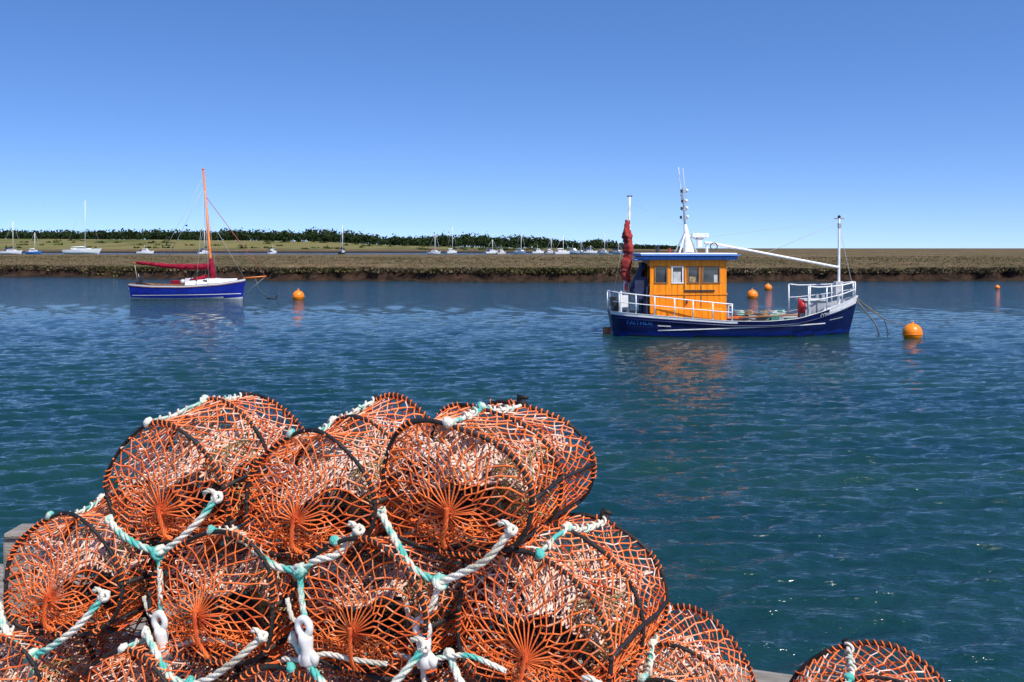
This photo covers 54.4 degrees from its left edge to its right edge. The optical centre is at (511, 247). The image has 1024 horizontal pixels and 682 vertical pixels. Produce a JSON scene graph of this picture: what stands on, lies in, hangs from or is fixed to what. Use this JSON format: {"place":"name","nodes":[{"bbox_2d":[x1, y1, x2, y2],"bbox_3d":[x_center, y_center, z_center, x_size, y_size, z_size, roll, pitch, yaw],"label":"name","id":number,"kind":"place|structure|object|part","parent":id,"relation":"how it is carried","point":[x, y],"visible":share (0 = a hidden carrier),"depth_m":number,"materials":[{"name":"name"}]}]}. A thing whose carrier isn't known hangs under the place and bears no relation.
{"place":"outdoors","nodes":[
{"label":"outdoors","id":0,"kind":"place"},
{"bbox_2d":[0,564,830,681],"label":"timber quay","id":1,"kind":"structure","parent":0,"point":[763,676],"depth_m":4.46,"materials":[{"name":"grey wood"}]},
{"bbox_2d":[3,524,49,651],"bbox_3d":[-2.255,1.575,4.620,0.150,0.550,0.170,0,0,0],"label":"timber post","id":2,"kind":"object","parent":1,"relation":"on","point":[11,537],"visible":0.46,"depth_m":4.55,"materials":[{"name":"grey wood"}]},
{"bbox_2d":[0,594,152,681],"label":"lobster pot","id":3,"kind":"object","parent":1,"relation":"on","point":[49,668],"visible":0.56,"depth_m":3.81,"materials":[{"name":"orange fabric"}]},
{"bbox_2d":[0,469,220,681],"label":"lobster pot","id":4,"kind":"object","parent":3,"relation":"on","point":[123,580],"visible":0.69,"depth_m":3.73,"materials":[{"name":"orange fabric"}]},
{"bbox_2d":[75,593,287,681],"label":"lobster pot","id":5,"kind":"object","parent":1,"relation":"on","point":[149,668],"visible":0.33,"depth_m":3.61,"materials":[{"name":"orange fabric"}]},
{"bbox_2d":[102,391,318,674],"bbox_3d":[-1.161,1.104,3.911,0.587,1.051,0.800,-10,-1,20],"label":"lobster pot","id":6,"kind":"object","parent":5,"relation":"on","point":[220,470],"visible":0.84,"depth_m":3.76,"materials":[{"name":"orange fabric"}]},
{"bbox_2d":[141,491,367,681],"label":"lobster pot","id":7,"kind":"object","parent":5,"relation":"on","point":[258,612],"visible":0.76,"depth_m":3.52,"materials":[{"name":"orange fabric"}]},
{"bbox_2d":[235,608,437,681],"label":"lobster pot","id":8,"kind":"object","parent":1,"relation":"on","point":[295,672],"visible":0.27,"depth_m":3.50,"materials":[{"name":"orange fabric"}]},
{"bbox_2d":[237,392,450,679],"bbox_3d":[-0.582,1.079,3.681,0.621,0.985,0.801,-7,-2,25],"label":"lobster pot","id":9,"kind":"object","parent":8,"relation":"on","point":[361,482],"visible":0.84,"depth_m":3.55,"materials":[{"name":"orange fabric"}]},
{"bbox_2d":[287,506,508,681],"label":"lobster pot","id":10,"kind":"object","parent":8,"relation":"on","point":[384,585],"visible":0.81,"depth_m":3.36,"materials":[{"name":"orange fabric"}]},
{"bbox_2d":[431,638,557,681],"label":"lobster pot","id":11,"kind":"object","parent":1,"relation":"on","point":[444,668],"visible":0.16,"depth_m":3.42,"materials":[{"name":"orange fabric"}]},
{"bbox_2d":[377,394,596,681],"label":"lobster pot","id":12,"kind":"object","parent":11,"relation":"on","point":[473,470],"visible":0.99,"depth_m":3.38,"materials":[{"name":"orange fabric"}]},
{"bbox_2d":[443,507,669,681],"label":"lobster pot","id":13,"kind":"object","parent":11,"relation":"on","point":[569,582],"visible":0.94,"depth_m":3.30,"materials":[{"name":"orange fabric"}]},
{"bbox_2d":[602,601,756,681],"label":"lobster pot","id":14,"kind":"object","parent":1,"relation":"on","point":[681,671],"visible":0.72,"depth_m":3.63,"materials":[{"name":"orange fabric"}]},
{"bbox_2d":[789,638,944,681],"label":"lobster pot","id":15,"kind":"object","parent":1,"relation":"on","point":[850,673],"visible":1,"depth_m":3.54,"materials":[{"name":"orange fabric"}]},
{"bbox_2d":[0,253,1023,681],"bbox_3d":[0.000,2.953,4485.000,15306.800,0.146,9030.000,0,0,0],"label":"water","id":16,"kind":"structure","parent":0,"point":[786,505],"depth_m":18.00,"materials":[{"name":"blue liquid"}]},
{"bbox_2d":[0,222,22,253],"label":"sailing yacht","id":17,"kind":"object","parent":16,"relation":"on","point":[11,252],"visible":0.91,"depth_m":449.18,"materials":[{"name":"white paint"}]},
{"bbox_2d":[25,234,41,253],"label":"sailing yacht","id":18,"kind":"object","parent":16,"relation":"on","point":[34,251],"visible":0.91,"depth_m":454.40,"materials":[{"name":"blue paint"}]},
{"bbox_2d":[62,201,101,253],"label":"sailing yacht","id":19,"kind":"object","parent":16,"relation":"on","point":[84,251],"visible":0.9,"depth_m":438.45,"materials":[{"name":"white paint"}]},
{"bbox_2d":[136,245,153,253],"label":"motor boat","id":20,"kind":"object","parent":16,"relation":"on","point":[145,251],"visible":0.9,"depth_m":451.20,"materials":[{"name":"white paint"}]},
{"bbox_2d":[128,167,266,299],"bbox_3d":[-18.036,-0.775,57.805,7.979,8.151,2.238,0,0,-3],"label":"sailing boat","id":21,"kind":"object","parent":16,"relation":"on","point":[205,287],"visible":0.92,"depth_m":57.27,"materials":[{"name":"paint"}]},
{"bbox_2d":[197,228,208,253],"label":"sailing yacht","id":22,"kind":"object","parent":16,"relation":"on","point":[203,251],"visible":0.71,"depth_m":444.81,"materials":[{"name":"white paint"}]},
{"bbox_2d":[267,245,276,253],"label":"motor boat","id":23,"kind":"object","parent":16,"relation":"on","point":[272,251],"visible":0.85,"depth_m":439.07,"materials":[{"name":"white paint"}]},
{"bbox_2d":[292,288,305,299],"bbox_3d":[-12.230,2.703,57.000,0.704,0.801,0.704,0,0,-39],"label":"mooring buoy","id":24,"kind":"object","parent":16,"relation":"on","point":[298,294],"visible":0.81,"depth_m":56.76,"materials":[{"name":"orange plastic"}]},
{"bbox_2d":[338,225,344,253],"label":"sailing yacht","id":25,"kind":"object","parent":16,"relation":"on","point":[342,252],"visible":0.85,"depth_m":440.23,"materials":[{"name":"blue paint"}]},
{"bbox_2d":[427,234,440,254],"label":"sailing yacht","id":26,"kind":"object","parent":16,"relation":"on","point":[432,251],"visible":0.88,"depth_m":432.67,"materials":[{"name":"white paint"}]},
{"bbox_2d":[446,227,456,253],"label":"sailing yacht","id":27,"kind":"object","parent":16,"relation":"on","point":[452,251],"visible":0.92,"depth_m":487.61,"materials":[{"name":"white paint"}]},
{"bbox_2d":[484,239,497,253],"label":"sailing yacht","id":28,"kind":"object","parent":16,"relation":"on","point":[492,251],"visible":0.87,"depth_m":460.40,"materials":[{"name":"white paint"}]},
{"bbox_2d":[496,249,505,253],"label":"motor boat","id":29,"kind":"object","parent":16,"relation":"on","point":[501,251],"visible":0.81,"depth_m":435.18,"materials":[{"name":"white paint"}]},
{"bbox_2d":[513,231,525,253],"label":"sailing yacht","id":30,"kind":"object","parent":16,"relation":"on","point":[520,252],"visible":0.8,"depth_m":419.92,"materials":[{"name":"blue paint"}]},
{"bbox_2d":[531,245,543,253],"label":"motor boat","id":31,"kind":"object","parent":16,"relation":"on","point":[539,251],"visible":0.92,"depth_m":482.80,"materials":[{"name":"white paint"}]},
{"bbox_2d":[545,239,555,253],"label":"sailing yacht","id":32,"kind":"object","parent":16,"relation":"on","point":[549,252],"visible":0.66,"depth_m":454.42,"materials":[{"name":"white paint"}]},
{"bbox_2d":[553,236,569,253],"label":"sailing yacht","id":33,"kind":"object","parent":16,"relation":"on","point":[563,251],"visible":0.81,"depth_m":422.12,"materials":[{"name":"white paint"}]},
{"bbox_2d":[569,248,579,253],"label":"motor boat","id":34,"kind":"object","parent":16,"relation":"on","point":[573,250],"visible":0.68,"depth_m":470.65,"materials":[{"name":"white paint"}]},
{"bbox_2d":[584,246,597,253],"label":"sailing yacht","id":35,"kind":"object","parent":16,"relation":"on","point":[590,251],"visible":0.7,"depth_m":484.62,"materials":[{"name":"white paint"}]},
{"bbox_2d":[599,233,608,253],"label":"sailing yacht","id":36,"kind":"object","parent":16,"relation":"on","point":[603,251],"visible":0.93,"depth_m":463.81,"materials":[{"name":"white paint"}]},
{"bbox_2d":[612,242,621,253],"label":"sailing yacht","id":37,"kind":"object","parent":16,"relation":"on","point":[618,251],"visible":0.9,"depth_m":472.73,"materials":[{"name":"blue paint"}]},
{"bbox_2d":[747,289,757,297],"bbox_3d":[14.126,2.717,58.500,0.662,0.754,0.662,0,0,-39],"label":"mooring buoy","id":38,"kind":"object","parent":16,"relation":"on","point":[752,293],"visible":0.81,"depth_m":58.28,"materials":[{"name":"orange plastic"}]},
{"bbox_2d":[603,167,904,337],"bbox_3d":[8.423,0.315,34.179,10.652,6.171,2.681,0,0,-2],"label":"fishing boat","id":39,"kind":"object","parent":16,"relation":"on","point":[682,295],"visible":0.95,"depth_m":33.30,"materials":[{"name":"blue paint"}]},
{"bbox_3d":[5.601,1.550,34.025,2.300,2.100,1.610,0,0,-2],"label":"door and rail","id":40,"kind":"part","parent":39,"relation":"part of","materials":[{"name":"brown wood"}]},
{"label":"windows","id":41,"kind":"part","parent":39,"relation":"part of","materials":[{"name":"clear glass"}]},
{"bbox_2d":[764,283,772,289],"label":"mooring buoy","id":42,"kind":"object","parent":16,"relation":"on","point":[768,286],"visible":0.79,"depth_m":69.81,"materials":[{"name":"orange plastic"}]},
{"bbox_2d":[902,320,924,338],"bbox_3d":[13.113,2.724,32.600,0.641,0.730,0.642,0,0,-39],"label":"mooring buoy","id":43,"kind":"object","parent":16,"relation":"on","point":[911,330],"visible":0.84,"depth_m":32.39,"materials":[{"name":"orange plastic"}]},
{"bbox_2d":[0,239,1023,281],"bbox_3d":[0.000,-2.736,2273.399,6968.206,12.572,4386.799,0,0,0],"label":"salt marsh","id":44,"kind":"structure","parent":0,"point":[124,246],"depth_m":142.05,"materials":[{"name":"green plant"}]},
{"bbox_2d":[5,239,622,249],"bbox_3d":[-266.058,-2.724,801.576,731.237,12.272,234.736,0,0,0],"label":"distant scrub","id":45,"kind":"object","parent":44,"relation":"on","point":[378,244],"visible":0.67,"depth_m":762.56,"materials":[{"name":"green plant"}]},
{"bbox_2d":[0,225,682,248],"bbox_3d":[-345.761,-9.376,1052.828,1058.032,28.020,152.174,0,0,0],"label":"distant tree line","id":46,"kind":"object","parent":44,"relation":"on","point":[442,239],"visible":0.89,"depth_m":1000.39,"materials":[{"name":"green plant"}]},
{"bbox_2d":[0,255,1023,277],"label":"marsh grass","id":47,"kind":"structure","parent":44,"relation":"on","point":[511,269],"depth_m":102.74,"materials":[{"name":"dry brown grass"},{"name":"mud"}]},
{"bbox_2d":[0,0,1023,247],"label":"sky","id":48,"kind":"structure","parent":0,"point":[902,121],"materials":[{"name":"blue"}]}
]}

